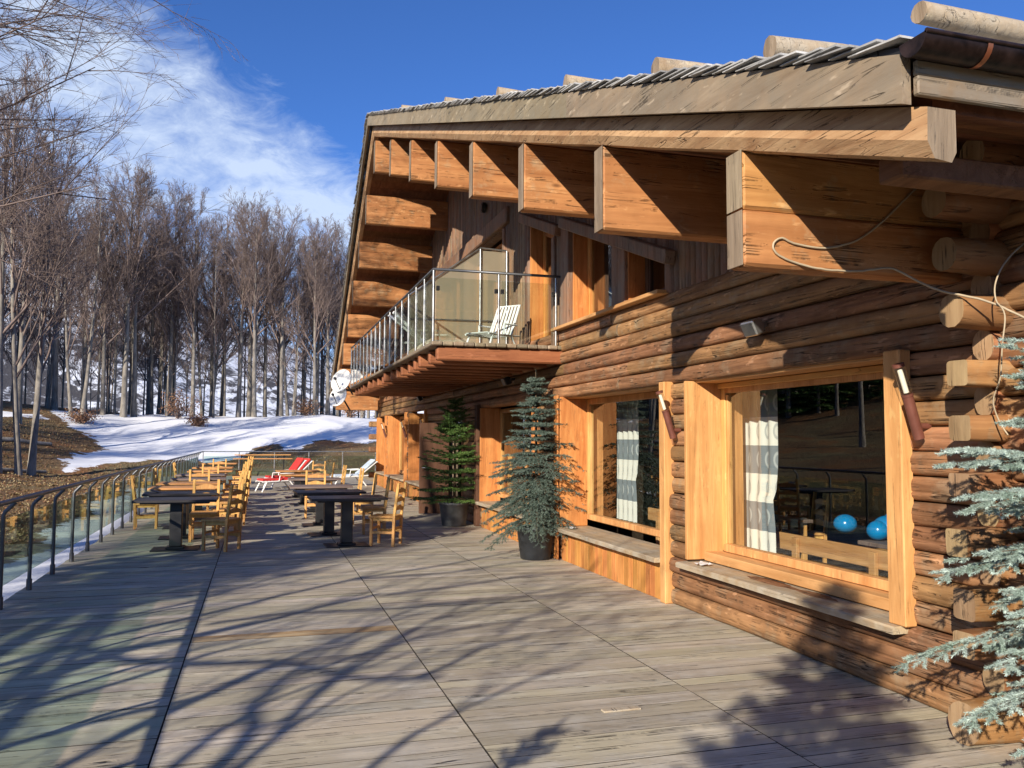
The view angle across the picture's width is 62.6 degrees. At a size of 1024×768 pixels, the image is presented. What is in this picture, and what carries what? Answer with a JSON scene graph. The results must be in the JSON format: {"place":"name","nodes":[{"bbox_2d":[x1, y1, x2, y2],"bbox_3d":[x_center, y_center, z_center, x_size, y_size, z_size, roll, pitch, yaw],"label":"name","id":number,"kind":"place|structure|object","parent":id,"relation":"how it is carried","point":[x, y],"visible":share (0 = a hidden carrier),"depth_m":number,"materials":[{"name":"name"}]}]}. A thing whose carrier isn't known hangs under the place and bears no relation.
{"place":"outdoors","nodes":[
{"label":"outdoors","id":0,"kind":"place"},
{"bbox_2d":[0,401,376,600],"bbox_3d":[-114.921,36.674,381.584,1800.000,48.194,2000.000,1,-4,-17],"label":"ground","id":1,"kind":"structure","parent":0,"point":[147,439],"depth_m":43.78,"materials":[{"name":"snow"}]},
{"bbox_2d":[3,252,38,400],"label":"beech tree","id":2,"kind":"object","parent":1,"relation":"on","point":[17,335],"visible":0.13,"depth_m":63.88,"materials":[{"name":"brown plant"}]},
{"bbox_2d":[0,149,57,323],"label":"beech tree","id":3,"kind":"object","parent":1,"relation":"on","point":[20,294],"visible":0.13,"depth_m":38.84,"materials":[{"name":"brown plant"}]},
{"bbox_2d":[8,311,65,387],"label":"beech tree","id":4,"kind":"object","parent":1,"relation":"on","point":[33,365],"visible":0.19,"depth_m":88.05,"materials":[{"name":"brown plant"}]},
{"bbox_2d":[4,221,82,408],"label":"beech tree","id":5,"kind":"object","parent":1,"relation":"on","point":[49,382],"visible":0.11,"depth_m":56.84,"materials":[{"name":"brown plant"}]},
{"bbox_2d":[0,73,95,473],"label":"beech tree","id":6,"kind":"object","parent":1,"relation":"on","point":[3,298],"visible":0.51,"depth_m":31.75,"materials":[{"name":"brown plant"}]},
{"bbox_2d":[2,128,94,423],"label":"beech tree","id":7,"kind":"object","parent":1,"relation":"on","point":[23,328],"visible":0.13,"depth_m":44.64,"materials":[{"name":"brown plant"}]},
{"bbox_2d":[0,49,115,475],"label":"beech tree","id":8,"kind":"object","parent":1,"relation":"on","point":[46,289],"visible":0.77,"depth_m":32.23,"materials":[{"name":"brown plant"}]},
{"bbox_2d":[17,138,119,409],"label":"beech tree","id":9,"kind":"object","parent":1,"relation":"on","point":[54,401],"visible":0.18,"depth_m":55.77,"materials":[{"name":"brown plant"}]},
{"bbox_2d":[58,405,103,423],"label":"beech bush","id":10,"kind":"object","parent":1,"relation":"on","point":[78,417],"visible":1,"depth_m":48.75,"materials":[{"name":"brown plant"}]},
{"bbox_2d":[59,302,106,387],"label":"beech tree","id":11,"kind":"object","parent":1,"relation":"on","point":[73,363],"visible":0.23,"depth_m":91.67,"materials":[{"name":"brown plant"}]},
{"bbox_2d":[37,203,131,411],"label":"beech tree","id":12,"kind":"object","parent":1,"relation":"on","point":[85,357],"visible":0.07,"depth_m":57.20,"materials":[{"name":"brown plant"}]},
{"bbox_2d":[31,160,141,415],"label":"beech tree","id":13,"kind":"object","parent":1,"relation":"on","point":[94,314],"visible":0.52,"depth_m":52.31,"materials":[{"name":"brown plant"}]},
{"bbox_2d":[68,224,117,407],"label":"beech tree","id":14,"kind":"object","parent":1,"relation":"on","point":[83,344],"visible":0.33,"depth_m":54.63,"materials":[{"name":"brown plant"}]},
{"bbox_2d":[87,288,123,411],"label":"beech tree","id":15,"kind":"object","parent":1,"relation":"on","point":[111,393],"visible":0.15,"depth_m":92.54,"materials":[{"name":"brown plant"}]},
{"bbox_2d":[51,187,160,414],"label":"beech tree","id":16,"kind":"object","parent":1,"relation":"on","point":[103,380],"visible":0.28,"depth_m":54.78,"materials":[{"name":"brown plant"}]},
{"bbox_2d":[88,190,125,413],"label":"beech tree","id":17,"kind":"object","parent":1,"relation":"on","point":[98,386],"visible":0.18,"depth_m":56.26,"materials":[{"name":"brown plant"}]},
{"bbox_2d":[89,190,152,414],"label":"beech tree","id":18,"kind":"object","parent":1,"relation":"on","point":[115,383],"visible":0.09,"depth_m":57.72,"materials":[{"name":"brown plant"}]},
{"bbox_2d":[0,0,246,332],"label":"beech tree","id":19,"kind":"object","parent":1,"relation":"on","point":[18,33],"visible":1,"depth_m":12.85,"materials":[{"name":"brown plant"}]},
{"bbox_2d":[72,151,187,417],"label":"beech tree","id":20,"kind":"object","parent":1,"relation":"on","point":[123,405],"visible":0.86,"depth_m":54.42,"materials":[{"name":"brown plant"}]},
{"bbox_2d":[106,244,162,413],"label":"beech tree","id":21,"kind":"object","parent":1,"relation":"on","point":[140,338],"visible":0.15,"depth_m":63.03,"materials":[{"name":"brown plant"}]},
{"bbox_2d":[73,163,221,416],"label":"beech tree","id":22,"kind":"object","parent":1,"relation":"on","point":[133,411],"visible":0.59,"depth_m":55.41,"materials":[{"name":"brown plant"}]},
{"bbox_2d":[116,210,200,414],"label":"beech tree","id":23,"kind":"object","parent":1,"relation":"on","point":[151,392],"visible":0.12,"depth_m":62.20,"materials":[{"name":"brown plant"}]},
{"bbox_2d":[117,182,212,413],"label":"beech tree","id":24,"kind":"object","parent":1,"relation":"on","point":[159,387],"visible":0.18,"depth_m":65.24,"materials":[{"name":"brown plant"}]},
{"bbox_2d":[150,266,185,413],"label":"beech tree","id":25,"kind":"object","parent":1,"relation":"on","point":[165,347],"visible":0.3,"depth_m":62.37,"materials":[{"name":"brown plant"}]},
{"bbox_2d":[138,251,198,416],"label":"beech tree","id":26,"kind":"object","parent":1,"relation":"on","point":[176,340],"visible":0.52,"depth_m":58.72,"materials":[{"name":"brown plant"}]},
{"bbox_2d":[131,177,218,415],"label":"beech tree","id":27,"kind":"object","parent":1,"relation":"on","point":[170,360],"visible":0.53,"depth_m":58.88,"materials":[{"name":"brown plant"}]},
{"bbox_2d":[150,274,209,415],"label":"beech tree","id":28,"kind":"object","parent":1,"relation":"on","point":[175,314],"visible":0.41,"depth_m":59.35,"materials":[{"name":"brown plant"}]},
{"bbox_2d":[158,387,207,418],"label":"beech bush","id":29,"kind":"object","parent":1,"relation":"on","point":[178,414],"visible":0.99,"depth_m":54.51,"materials":[{"name":"brown plant"}]},
{"bbox_2d":[0,406,374,556],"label":"dry grass","id":30,"kind":"structure","parent":1,"relation":"on","point":[9,530],"depth_m":27.15,"materials":[{"name":"brown plant"}]},
{"bbox_2d":[153,187,237,416],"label":"beech tree","id":31,"kind":"object","parent":1,"relation":"on","point":[193,322],"visible":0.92,"depth_m":57.52,"materials":[{"name":"brown plant"}]},
{"bbox_2d":[167,219,241,407],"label":"beech tree","id":32,"kind":"object","parent":1,"relation":"on","point":[211,368],"visible":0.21,"depth_m":66.25,"materials":[{"name":"brown plant"}]},
{"bbox_2d":[172,214,253,415],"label":"beech tree","id":33,"kind":"object","parent":1,"relation":"on","point":[199,371],"visible":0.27,"depth_m":62.35,"materials":[{"name":"brown plant"}]},
{"bbox_2d":[192,239,247,417],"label":"beech tree","id":34,"kind":"object","parent":1,"relation":"on","point":[214,362],"visible":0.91,"depth_m":57.27,"materials":[{"name":"brown plant"}]},
{"bbox_2d":[199,227,252,415],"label":"beech tree","id":35,"kind":"object","parent":1,"relation":"on","point":[221,393],"visible":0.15,"depth_m":66.33,"materials":[{"name":"brown plant"}]},
{"bbox_2d":[200,202,269,415],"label":"beech tree","id":36,"kind":"object","parent":1,"relation":"on","point":[224,402],"visible":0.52,"depth_m":61.41,"materials":[{"name":"brown plant"}]},
{"bbox_2d":[191,185,293,416],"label":"beech tree","id":37,"kind":"object","parent":1,"relation":"on","point":[239,382],"visible":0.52,"depth_m":59.05,"materials":[{"name":"brown plant"}]},
{"bbox_2d":[218,252,279,373],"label":"beech tree","id":38,"kind":"object","parent":1,"relation":"on","point":[260,343],"visible":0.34,"depth_m":60.48,"materials":[{"name":"brown plant"}]},
{"bbox_2d":[211,191,309,416],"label":"beech tree","id":39,"kind":"object","parent":1,"relation":"on","point":[249,397],"visible":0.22,"depth_m":62.96,"materials":[{"name":"brown plant"}]},
{"bbox_2d":[227,206,302,416],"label":"beech tree","id":40,"kind":"object","parent":1,"relation":"on","point":[265,392],"visible":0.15,"depth_m":63.43,"materials":[{"name":"brown plant"}]},
{"bbox_2d":[213,198,325,416],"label":"beech tree","id":41,"kind":"object","parent":1,"relation":"on","point":[264,216],"visible":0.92,"depth_m":57.50,"materials":[{"name":"brown plant"}]},
{"bbox_2d":[238,196,314,415],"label":"beech tree","id":42,"kind":"object","parent":1,"relation":"on","point":[283,336],"visible":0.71,"depth_m":59.79,"materials":[{"name":"brown plant"}]},
{"bbox_2d":[247,316,307,391],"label":"beech tree","id":43,"kind":"object","parent":1,"relation":"on","point":[272,368],"visible":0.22,"depth_m":97.31,"materials":[{"name":"brown plant"}]},
{"bbox_2d":[259,235,310,415],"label":"beech tree","id":44,"kind":"object","parent":1,"relation":"on","point":[278,368],"visible":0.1,"depth_m":69.41,"materials":[{"name":"brown plant"}]},
{"bbox_2d":[265,264,313,415],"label":"beech tree","id":45,"kind":"object","parent":1,"relation":"on","point":[297,346],"visible":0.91,"depth_m":59.13,"materials":[{"name":"brown plant"}]},
{"bbox_2d":[249,235,336,415],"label":"beech tree","id":46,"kind":"object","parent":1,"relation":"on","point":[285,383],"visible":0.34,"depth_m":62.29,"materials":[{"name":"brown plant"}]},
{"bbox_2d":[260,235,336,414],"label":"beech tree","id":47,"kind":"object","parent":1,"relation":"on","point":[303,385],"visible":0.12,"depth_m":68.19,"materials":[{"name":"brown plant"}]},
{"bbox_2d":[270,216,342,414],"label":"beech tree","id":48,"kind":"object","parent":1,"relation":"on","point":[316,306],"visible":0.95,"depth_m":58.59,"materials":[{"name":"brown plant"}]},
{"bbox_2d":[292,396,321,415],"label":"beech bush","id":49,"kind":"object","parent":1,"relation":"on","point":[306,409],"visible":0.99,"depth_m":58.27,"materials":[{"name":"brown plant"}]},
{"bbox_2d":[278,223,341,414],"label":"beech tree","id":50,"kind":"object","parent":1,"relation":"on","point":[318,347],"visible":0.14,"depth_m":66.28,"materials":[{"name":"brown plant"}]},
{"bbox_2d":[296,255,338,414],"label":"beech tree","id":51,"kind":"object","parent":1,"relation":"on","point":[321,393],"visible":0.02,"depth_m":73.98,"materials":[{"name":"brown plant"}]},
{"bbox_2d":[294,215,348,414],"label":"beech tree","id":52,"kind":"object","parent":1,"relation":"on","point":[328,321],"visible":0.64,"depth_m":60.80,"materials":[{"name":"brown plant"}]},
{"bbox_2d":[300,213,351,416],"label":"beech tree","id":53,"kind":"object","parent":1,"relation":"on","point":[338,272],"visible":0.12,"depth_m":62.37,"materials":[{"name":"brown plant"}]},
{"bbox_2d":[363,476,373,481],"bbox_3d":[-3.214,3.283,16.631,8.485,1.100,42.040,1,-4,-17],"label":"deck frame","id":54,"kind":"object","parent":1,"relation":"on","point":[368,478],"depth_m":37.56,"materials":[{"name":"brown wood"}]},
{"bbox_2d":[0,475,1023,767],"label":"deck","id":55,"kind":"structure","parent":54,"relation":"on","point":[280,639],"depth_m":6.06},
{"bbox_2d":[0,451,203,609],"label":"deck railing","id":56,"kind":"object","parent":55,"relation":"on","point":[120,500],"visible":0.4,"depth_m":13.31,"materials":[{"name":"grey metal"}]},
{"bbox_2d":[130,474,158,529],"bbox_3d":[-6.723,2.150,15.416,0.494,0.972,0.422,2,-4,-21],"label":"wooden chair","id":57,"kind":"object","parent":55,"relation":"on","point":[136,516],"visible":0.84,"depth_m":15.23,"materials":[{"name":"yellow wood"}]},
{"bbox_2d":[131,496,218,551],"bbox_3d":[-5.003,2.083,12.540,1.150,0.750,0.748,1,-4,-17],"label":"pedestal table","id":58,"kind":"object","parent":55,"relation":"on","point":[176,523],"visible":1,"depth_m":12.45,"materials":[{"name":"black wood"}]},
{"bbox_2d":[142,490,217,539],"bbox_3d":[-5.489,2.173,13.957,1.150,0.750,0.748,1,-4,-18],"label":"pedestal table","id":59,"kind":"object","parent":55,"relation":"on","point":[178,494],"visible":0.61,"depth_m":13.82,"materials":[{"name":"black metal"}]},
{"bbox_2d":[147,485,216,529],"bbox_3d":[-6.057,2.270,15.506,1.150,0.750,0.748,1,-4,-16],"label":"pedestal table","id":60,"kind":"object","parent":55,"relation":"on","point":[173,488],"visible":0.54,"depth_m":15.27,"materials":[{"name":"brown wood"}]},
{"bbox_2d":[156,481,220,520],"bbox_3d":[-6.542,2.366,17.028,1.150,0.750,0.748,1,-4,-15],"label":"pedestal table","id":61,"kind":"object","parent":55,"relation":"on","point":[183,483],"visible":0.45,"depth_m":16.83,"materials":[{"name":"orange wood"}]},
{"bbox_2d":[188,479,219,541],"bbox_3d":[-4.976,2.043,13.625,0.422,0.972,0.494,1,-4,-15],"label":"wooden chair","id":62,"kind":"object","parent":55,"relation":"on","point":[193,514],"visible":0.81,"depth_m":13.68,"materials":[{"name":"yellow wood"}]},
{"bbox_2d":[201,484,246,551],"bbox_3d":[-4.277,1.973,12.490,0.494,0.972,0.422,0,-4,11],"label":"wooden chair","id":63,"kind":"object","parent":55,"relation":"on","point":[227,521],"visible":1,"depth_m":12.37,"materials":[{"name":"yellow wood"}]},
{"bbox_2d":[211,478,244,536],"bbox_3d":[-4.808,2.082,14.221,0.494,0.972,0.422,2,-4,-24],"label":"wooden chair","id":64,"kind":"object","parent":55,"relation":"on","point":[239,496],"visible":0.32,"depth_m":14.14,"materials":[{"name":"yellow wood"}]},
{"bbox_2d":[255,458,306,491],"bbox_3d":[-7.186,2.821,26.194,1.441,1.040,0.676,3,-5,-37],"label":"sun lounger","id":65,"kind":"object","parent":55,"relation":"on","point":[298,463],"visible":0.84,"depth_m":26.05,"materials":[{"name":"red plastic"}]},
{"bbox_2d":[202,451,375,473],"bbox_3d":[-9.572,3.501,36.549,7.288,1.169,0.044,1,-4,-17],"label":"end railing","id":66,"kind":"object","parent":55,"relation":"on","point":[289,451],"visible":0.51,"depth_m":36.49,"materials":[{"name":"metal"}]},
{"bbox_2d":[288,477,341,512],"bbox_3d":[-4.466,2.503,19.003,1.150,0.750,0.748,1,-4,-16],"label":"pedestal table","id":67,"kind":"object","parent":55,"relation":"on","point":[312,508],"visible":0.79,"depth_m":18.81,"materials":[{"name":"black wood"}]},
{"bbox_2d":[304,470,325,518],"bbox_3d":[-4.107,2.302,17.583,0.422,0.972,0.494,1,-4,-13],"label":"wooden chair","id":68,"kind":"object","parent":55,"relation":"on","point":[312,482],"visible":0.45,"depth_m":17.76,"materials":[{"name":"yellow wood"}]},
{"bbox_2d":[289,484,352,526],"bbox_3d":[-3.671,2.320,16.115,1.150,0.750,0.748,1,-4,-17],"label":"pedestal table","id":69,"kind":"object","parent":55,"relation":"on","point":[318,514],"visible":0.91,"depth_m":16.00,"materials":[{"name":"wood"}]},
{"bbox_2d":[293,489,365,536],"bbox_3d":[-3.154,2.218,14.499,1.150,0.750,0.748,2,-4,-20],"label":"pedestal table","id":70,"kind":"object","parent":55,"relation":"on","point":[328,517],"visible":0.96,"depth_m":14.39,"materials":[{"name":"black metal"}]},
{"bbox_2d":[307,495,387,547],"bbox_3d":[-2.566,2.128,13.060,1.150,0.750,0.748,2,-4,-19],"label":"pedestal table","id":71,"kind":"object","parent":55,"relation":"on","point":[346,529],"visible":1,"depth_m":12.96,"materials":[{"name":"black metal"}]},
{"bbox_2d":[330,459,377,485],"bbox_3d":[-5.513,3.087,29.318,1.554,0.927,0.676,2,-4,-27],"label":"sun lounger","id":72,"kind":"object","parent":55,"relation":"on","point":[370,463],"visible":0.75,"depth_m":29.28,"materials":[{"name":"white plastic"}]},
{"bbox_2d":[361,477,390,534],"bbox_3d":[-2.398,2.130,14.793,0.494,0.972,0.422,1,-4,-11],"label":"wooden chair","id":73,"kind":"object","parent":55,"relation":"on","point":[377,508],"visible":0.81,"depth_m":14.61,"materials":[{"name":"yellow wood"}]},
{"bbox_2d":[368,482,406,546],"bbox_3d":[-1.943,2.027,13.167,0.494,0.972,0.422,0,-4,9],"label":"wooden chair","id":74,"kind":"object","parent":55,"relation":"on","point":[393,517],"visible":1,"depth_m":13.00,"materials":[{"name":"yellow wood"}]},
{"bbox_2d":[407,396,479,526],"bbox_3d":[-1.148,1.466,16.228,1.856,2.493,1.630,1,-4,-17],"label":"potted spruce","id":75,"kind":"object","parent":55,"relation":"on","point":[453,511],"visible":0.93,"depth_m":15.98,"materials":[{"name":"green plant"}]},
{"bbox_2d":[479,372,586,559],"bbox_3d":[0.288,1.113,11.821,1.507,2.644,1.563,3,-4,-34],"label":"potted spruce","id":76,"kind":"object","parent":55,"relation":"on","point":[535,539],"visible":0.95,"depth_m":11.58,"materials":[{"name":"green plant"}]},
{"bbox_2d":[891,337,1023,758],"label":"potted spruce","id":77,"kind":"object","parent":55,"relation":"on","point":[1001,645],"visible":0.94,"depth_m":4.20,"materials":[{"name":"green plant"}]},
{"bbox_2d":[328,1,1023,745],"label":"log chalet","id":78,"kind":"object","parent":1,"relation":"on","point":[618,237],"visible":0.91,"depth_m":6.78,"materials":[{"name":"brown wood"}]},
{"bbox_2d":[329,386,349,409],"bbox_3d":[-4.441,0.364,21.811,0.554,0.626,0.426,1,-4,-17],"label":"satellite dish","id":79,"kind":"object","parent":78,"relation":"attached to","point":[337,398],"visible":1,"depth_m":21.84,"materials":[{"name":"white metal"}]},
{"bbox_2d":[331,369,352,394],"bbox_3d":[-4.401,-0.059,21.935,0.594,0.672,0.462,1,-4,-17],"label":"satellite dish","id":80,"kind":"object","parent":78,"relation":"attached to","point":[342,377],"visible":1,"depth_m":22.00,"materials":[{"name":"white metal"}]},
{"bbox_2d":[399,416,403,472],"bbox_3d":[-3.091,1.882,25.909,0.280,1.830,3.400,1,-4,-17],"label":"window","id":81,"kind":"structure","parent":78,"relation":"in","point":[401,442],"depth_m":27.21,"materials":[{"name":"brown wood"}]},
{"bbox_2d":[419,423,448,513],"bbox_3d":[-1.701,1.845,18.468,0.660,1.980,0.151,1,-4,-17],"label":"door","id":82,"kind":"structure","parent":78,"relation":"in","point":[424,444],"depth_m":18.45,"materials":[{"name":"brown wood"}]},
{"bbox_2d":[465,305,520,343],"bbox_3d":[-0.273,-0.861,12.663,0.487,0.764,0.940,-2,-4,31],"label":"sun lounger","id":83,"kind":"object","parent":78,"relation":"on","point":[491,335],"visible":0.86,"depth_m":12.85,"materials":[{"name":"white plastic"}]},
{"bbox_2d":[499,406,530,503],"bbox_3d":[0.326,1.234,14.529,0.280,1.690,3.200,1,-4,-17],"label":"window","id":84,"kind":"structure","parent":78,"relation":"in","point":[506,420],"depth_m":15.98,"materials":[{"name":"brown wood"}]},
{"bbox_2d":[543,232,553,336],"bbox_3d":[0.747,-1.472,12.917,0.280,2.028,1.110,1,-4,-17],"label":"window","id":85,"kind":"structure","parent":78,"relation":"in","point":[547,237],"depth_m":13.33,"materials":[{"name":"orange wood"}]},
{"bbox_2d":[588,238,603,314],"bbox_3d":[1.335,-1.494,10.951,0.280,1.283,1.410,1,-4,-17],"label":"window","id":86,"kind":"structure","parent":78,"relation":"in","point":[595,248],"depth_m":11.59,"materials":[{"name":"orange wood"}]},
{"bbox_2d":[587,391,659,537],"bbox_3d":[1.585,0.970,10.337,0.280,1.690,3.090,1,-4,-17],"label":"window","id":87,"kind":"structure","parent":78,"relation":"in","point":[594,406],"depth_m":11.68,"materials":[{"name":"brown wood"}]},
{"bbox_2d":[617,400,638,522],"bbox_3d":[1.581,1.021,11.603,0.032,1.710,0.700,1,-4,-17],"label":"curtain","id":88,"kind":"object","parent":78,"relation":"hanging from","point":[627,440],"visible":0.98,"depth_m":11.59,"materials":[{"name":"fabric"}]},
{"bbox_2d":[645,258,664,293],"bbox_3d":[1.785,-1.278,9.430,0.280,0.661,0.950,1,-4,-17],"label":"window","id":89,"kind":"structure","parent":78,"relation":"in","point":[654,270],"depth_m":9.81,"materials":[{"name":"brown wood"}]},
{"bbox_2d":[656,390,680,438],"bbox_3d":[1.570,0.308,8.460,0.278,0.490,0.074,2,-4,-22],"label":"wall lamp","id":90,"kind":"object","parent":78,"relation":"attached to","point":[671,429],"visible":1,"depth_m":8.43,"materials":[{"name":"brown metal"}]},
{"bbox_2d":[740,317,767,336],"bbox_3d":[2.042,-0.470,7.024,0.237,0.150,0.190,1,-4,-17],"label":"floodlight","id":91,"kind":"object","parent":78,"relation":"attached to","point":[753,327],"visible":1,"depth_m":6.94,"materials":[{"name":"metal"}]},
{"bbox_2d":[742,389,777,552],"bbox_3d":[2.428,0.841,8.365,0.032,1.760,0.700,1,-4,-17],"label":"curtain","id":92,"kind":"object","parent":78,"relation":"hanging from","point":[760,441],"visible":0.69,"depth_m":8.28,"materials":[{"name":"fabric"}]},
{"bbox_2d":[774,514,812,559],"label":"dining table","id":93,"kind":"object","parent":78,"relation":"in","point":[783,519],"visible":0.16,"depth_m":9.81,"materials":[{"name":"brown wood"}]},
{"bbox_2d":[782,492,830,562],"bbox_3d":[3.874,1.919,11.080,0.494,0.972,0.422,1,-4,-7],"label":"wooden chair","id":94,"kind":"object","parent":78,"relation":"in","point":[811,532],"visible":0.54,"depth_m":11.04,"materials":[{"name":"brown wood"}]},
{"bbox_2d":[776,531,887,577],"bbox_3d":[3.211,1.761,7.035,0.480,0.760,2.820,1,-4,-17],"label":"bench","id":95,"kind":"object","parent":78,"relation":"in","point":[874,560],"visible":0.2,"depth_m":7.51,"materials":[{"name":"brown wood"}]},
{"bbox_2d":[721,372,948,591],"bbox_3d":[2.566,0.764,7.072,0.280,1.650,2.760,1,-4,-17],"label":"window","id":96,"kind":"structure","parent":78,"relation":"in","point":[731,398],"depth_m":8.21,"materials":[{"name":"brown wood"}]},
{"bbox_2d":[833,514,856,532],"bbox_3d":[3.324,1.391,8.397,0.224,0.184,0.224,1,-4,-17],"label":"balloon","id":97,"kind":"object","parent":78,"relation":"in","point":[845,523],"visible":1,"depth_m":8.32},
{"bbox_2d":[858,539,887,572],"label":"dining table","id":98,"kind":"object","parent":78,"relation":"in","point":[874,544],"visible":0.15,"depth_m":7.70,"materials":[{"name":"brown wood"}]},
{"bbox_2d":[866,521,886,539],"bbox_3d":[3.383,1.354,7.784,0.195,0.180,0.195,1,-4,-17],"label":"balloon","id":99,"kind":"object","parent":98,"relation":"on","point":[876,530],"visible":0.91,"depth_m":7.72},
{"bbox_2d":[772,189,1023,318],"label":"loose cable","id":100,"kind":"object","parent":78,"relation":"attached to","point":[890,268],"visible":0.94,"depth_m":4.79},
{"bbox_2d":[892,362,931,439],"bbox_3d":[2.517,0.109,5.305,0.278,0.490,0.074,2,-4,-22],"label":"wall lamp","id":101,"kind":"object","parent":78,"relation":"attached to","point":[917,426],"visible":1,"depth_m":5.28,"materials":[{"name":"brown metal"}]},
{"bbox_2d":[992,243,1023,435],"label":"hanging cable","id":102,"kind":"object","parent":78,"relation":"hanging from","point":[1001,307],"visible":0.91,"depth_m":4.57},
{"bbox_2d":[0,204,423,418],"bbox_3d":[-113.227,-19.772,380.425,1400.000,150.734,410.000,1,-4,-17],"label":"mountain","id":103,"kind":"structure","parent":0,"point":[231,380],"depth_m":244.26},
{"bbox_2d":[0,0,1023,360],"label":"sky","id":104,"kind":"structure","parent":0,"point":[286,121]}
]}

